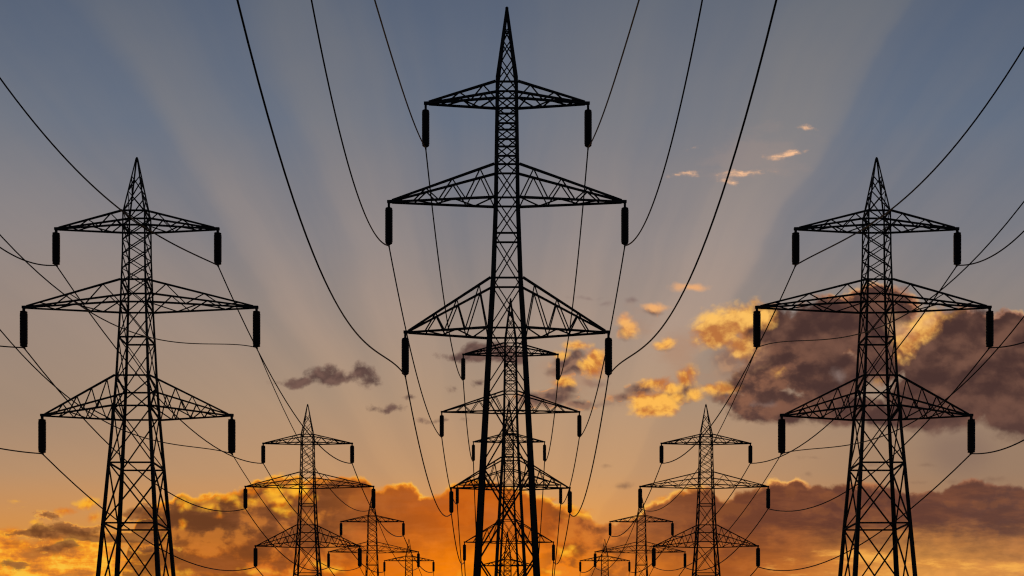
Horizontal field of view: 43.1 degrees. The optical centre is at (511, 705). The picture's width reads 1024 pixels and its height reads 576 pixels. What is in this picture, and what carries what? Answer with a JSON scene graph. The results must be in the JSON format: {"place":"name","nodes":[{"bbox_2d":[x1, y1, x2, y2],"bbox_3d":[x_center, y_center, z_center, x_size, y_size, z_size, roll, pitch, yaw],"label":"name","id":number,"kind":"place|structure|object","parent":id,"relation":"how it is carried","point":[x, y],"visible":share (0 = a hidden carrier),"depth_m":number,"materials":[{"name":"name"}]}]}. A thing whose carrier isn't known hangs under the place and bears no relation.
{"place":"outdoors","nodes":[
{"label":"outdoors","id":0,"kind":"place"},
{"bbox_2d":[0,0,1023,575],"label":"sky","id":1,"kind":"structure","parent":0,"point":[172,86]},
{"label":"ground","id":2,"kind":"structure","parent":0,"visible":0},
{"bbox_2d":[20,157,259,575],"bbox_3d":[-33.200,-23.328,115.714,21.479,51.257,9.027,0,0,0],"label":"electricity pylon","id":3,"kind":"object","parent":2,"relation":"on","point":[200,227],"visible":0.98,"depth_m":115.41,"materials":[{"name":"metal"}]},
{"bbox_2d":[0,345,334,575],"bbox_3d":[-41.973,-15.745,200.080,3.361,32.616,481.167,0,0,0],"label":"power cable","id":4,"kind":"object","parent":3,"relation":"hanging from","point":[144,475],"visible":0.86,"depth_m":152.40,"materials":[{"name":"metal"}]},
{"bbox_2d":[0,329,364,575],"bbox_3d":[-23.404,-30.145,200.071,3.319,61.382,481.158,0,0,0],"label":"power cable","id":5,"kind":"object","parent":3,"relation":"hanging from","point":[166,443],"visible":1,"depth_m":91.14,"materials":[{"name":"metal"}]},
{"bbox_2d":[0,247,384,574],"bbox_3d":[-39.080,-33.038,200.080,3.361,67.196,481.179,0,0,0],"label":"power cable","id":6,"kind":"object","parent":3,"relation":"hanging from","point":[159,398],"visible":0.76,"depth_m":147.59,"materials":[{"name":"metal"}]},
{"bbox_2d":[0,77,433,574],"bbox_3d":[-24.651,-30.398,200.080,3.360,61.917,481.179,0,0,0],"label":"power cable","id":7,"kind":"object","parent":3,"relation":"hanging from","point":[54,146],"visible":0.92,"depth_m":104.39,"materials":[{"name":"metal"}]},
{"bbox_2d":[243,404,375,575],"bbox_3d":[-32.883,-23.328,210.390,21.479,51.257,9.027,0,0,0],"label":"electricity pylon","id":8,"kind":"object","parent":2,"relation":"on","point":[299,517],"visible":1,"depth_m":210.09,"materials":[{"name":"metal"}]},
{"bbox_2d":[0,448,262,575],"bbox_3d":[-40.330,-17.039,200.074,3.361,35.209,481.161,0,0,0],"label":"power cable","id":9,"kind":"object","parent":8,"relation":"hanging from","point":[115,518],"visible":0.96,"depth_m":134.97,"materials":[{"name":"metal"}]},
{"bbox_2d":[327,501,419,575],"bbox_3d":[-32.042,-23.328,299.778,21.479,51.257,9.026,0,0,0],"label":"electricity pylon","id":10,"kind":"object","parent":2,"relation":"on","point":[376,545],"visible":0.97,"depth_m":299.49,"materials":[{"name":"metal"}]},
{"bbox_2d":[0,234,421,575],"bbox_3d":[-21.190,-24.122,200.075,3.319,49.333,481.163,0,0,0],"label":"power cable","id":11,"kind":"object","parent":10,"relation":"hanging from","point":[193,343],"visible":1,"depth_m":90.72,"materials":[{"name":"metal"}]},
{"bbox_2d":[383,540,434,575],"bbox_3d":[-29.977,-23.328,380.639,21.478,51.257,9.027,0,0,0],"label":"electricity pylon","id":12,"kind":"object","parent":2,"relation":"on","point":[406,560],"visible":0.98,"depth_m":380.32,"materials":[{"name":"metal"}]},
{"bbox_2d":[385,7,628,575],"bbox_3d":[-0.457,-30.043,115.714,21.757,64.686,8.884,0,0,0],"label":"electricity pylon","id":13,"kind":"object","parent":2,"relation":"on","point":[495,206],"visible":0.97,"depth_m":115.11,"materials":[{"name":"metal"}]},
{"bbox_2d":[236,0,465,575],"bbox_3d":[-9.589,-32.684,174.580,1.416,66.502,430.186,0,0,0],"label":"power cable","id":14,"kind":"object","parent":13,"relation":"hanging from","point":[259,85],"visible":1,"depth_m":59.24,"materials":[{"name":"metal"}]},
{"bbox_2d":[311,0,462,575],"bbox_3d":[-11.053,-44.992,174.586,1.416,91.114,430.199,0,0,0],"label":"power cable","id":15,"kind":"object","parent":13,"relation":"hanging from","point":[382,243],"visible":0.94,"depth_m":101.95,"materials":[{"name":"metal"}]},
{"bbox_2d":[374,0,475,527],"bbox_3d":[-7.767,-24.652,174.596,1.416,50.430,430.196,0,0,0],"label":"power cable","id":16,"kind":"object","parent":13,"relation":"hanging from","point":[434,228],"visible":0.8,"depth_m":126.24,"materials":[{"name":"metal"}]},
{"bbox_2d":[539,0,639,549],"bbox_3d":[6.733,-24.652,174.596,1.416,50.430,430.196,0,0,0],"label":"power cable","id":17,"kind":"object","parent":13,"relation":"hanging from","point":[580,235],"visible":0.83,"depth_m":127.79,"materials":[{"name":"metal"}]},
{"bbox_2d":[554,0,702,575],"bbox_3d":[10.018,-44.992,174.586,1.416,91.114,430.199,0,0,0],"label":"power cable","id":18,"kind":"object","parent":13,"relation":"hanging from","point":[632,242],"visible":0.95,"depth_m":100.08,"materials":[{"name":"metal"}]},
{"bbox_2d":[552,0,776,575],"bbox_3d":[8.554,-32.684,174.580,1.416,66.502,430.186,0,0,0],"label":"power cable","id":19,"kind":"object","parent":13,"relation":"hanging from","point":[750,99],"visible":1,"depth_m":59.04,"materials":[{"name":"metal"}]},
{"bbox_2d":[482,532,531,575],"bbox_3d":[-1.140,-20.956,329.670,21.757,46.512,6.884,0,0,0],"label":"electricity pylon","id":20,"kind":"object","parent":2,"relation":"on","point":[508,570],"visible":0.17,"depth_m":328.91,"materials":[{"name":"metal"}]},
{"bbox_2d":[456,400,561,575],"bbox_3d":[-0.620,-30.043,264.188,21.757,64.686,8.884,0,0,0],"label":"electricity pylon","id":21,"kind":"object","parent":2,"relation":"on","point":[516,543],"visible":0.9,"depth_m":263.85,"materials":[{"name":"metal"}]},
{"bbox_2d":[440,298,581,575],"bbox_3d":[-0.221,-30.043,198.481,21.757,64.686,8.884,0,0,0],"label":"electricity pylon","id":22,"kind":"object","parent":2,"relation":"on","point":[503,410],"visible":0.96,"depth_m":197.94,"materials":[{"name":"metal"}]},
{"bbox_2d":[579,539,630,575],"bbox_3d":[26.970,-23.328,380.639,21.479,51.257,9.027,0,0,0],"label":"electricity pylon","id":23,"kind":"object","parent":2,"relation":"on","point":[629,563],"visible":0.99,"depth_m":380.24,"materials":[{"name":"metal"}]},
{"bbox_2d":[594,498,685,575],"bbox_3d":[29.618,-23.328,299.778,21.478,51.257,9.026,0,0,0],"label":"electricity pylon","id":24,"kind":"object","parent":2,"relation":"on","point":[645,550],"visible":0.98,"depth_m":299.47,"materials":[{"name":"metal"}]},
{"bbox_2d":[591,201,1023,575],"bbox_3d":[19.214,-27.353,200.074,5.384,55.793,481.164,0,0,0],"label":"power cable","id":25,"kind":"object","parent":24,"relation":"hanging from","point":[828,339],"visible":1,"depth_m":86.84,"materials":[{"name":"metal"}]},
{"bbox_2d":[649,316,1023,575],"bbox_3d":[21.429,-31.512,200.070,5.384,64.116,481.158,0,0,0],"label":"power cable","id":26,"kind":"object","parent":24,"relation":"hanging from","point":[857,443],"visible":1,"depth_m":87.10,"materials":[{"name":"metal"}]},
{"bbox_2d":[638,404,769,575],"bbox_3d":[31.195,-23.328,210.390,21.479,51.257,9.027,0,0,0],"label":"electricity pylon","id":27,"kind":"object","parent":2,"relation":"on","point":[698,511],"visible":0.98,"depth_m":210.09,"materials":[{"name":"metal"}]},
{"bbox_2d":[753,157,993,575],"bbox_3d":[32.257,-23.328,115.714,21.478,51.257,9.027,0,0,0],"label":"electricity pylon","id":28,"kind":"object","parent":2,"relation":"on","point":[863,405],"visible":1,"depth_m":115.41,"materials":[{"name":"metal"}]},
{"bbox_2d":[581,47,1023,572],"bbox_3d":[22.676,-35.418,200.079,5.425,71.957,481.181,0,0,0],"label":"power cable","id":29,"kind":"object","parent":28,"relation":"hanging from","point":[930,173],"visible":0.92,"depth_m":98.85,"materials":[{"name":"metal"}]},
{"bbox_2d":[629,231,1023,572],"bbox_3d":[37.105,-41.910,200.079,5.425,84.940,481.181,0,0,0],"label":"power cable","id":30,"kind":"object","parent":28,"relation":"hanging from","point":[866,385],"visible":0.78,"depth_m":141.95,"materials":[{"name":"metal"}]},
{"bbox_2d":[679,342,1023,575],"bbox_3d":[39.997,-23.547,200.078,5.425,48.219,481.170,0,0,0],"label":"power cable","id":31,"kind":"object","parent":28,"relation":"hanging from","point":[872,472],"visible":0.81,"depth_m":153.55,"materials":[{"name":"metal"}]},
{"bbox_2d":[750,439,1023,575],"bbox_3d":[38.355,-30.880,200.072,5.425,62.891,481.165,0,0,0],"label":"power cable","id":32,"kind":"object","parent":28,"relation":"hanging from","point":[904,513],"visible":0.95,"depth_m":130.48,"materials":[{"name":"metal"}]}
]}

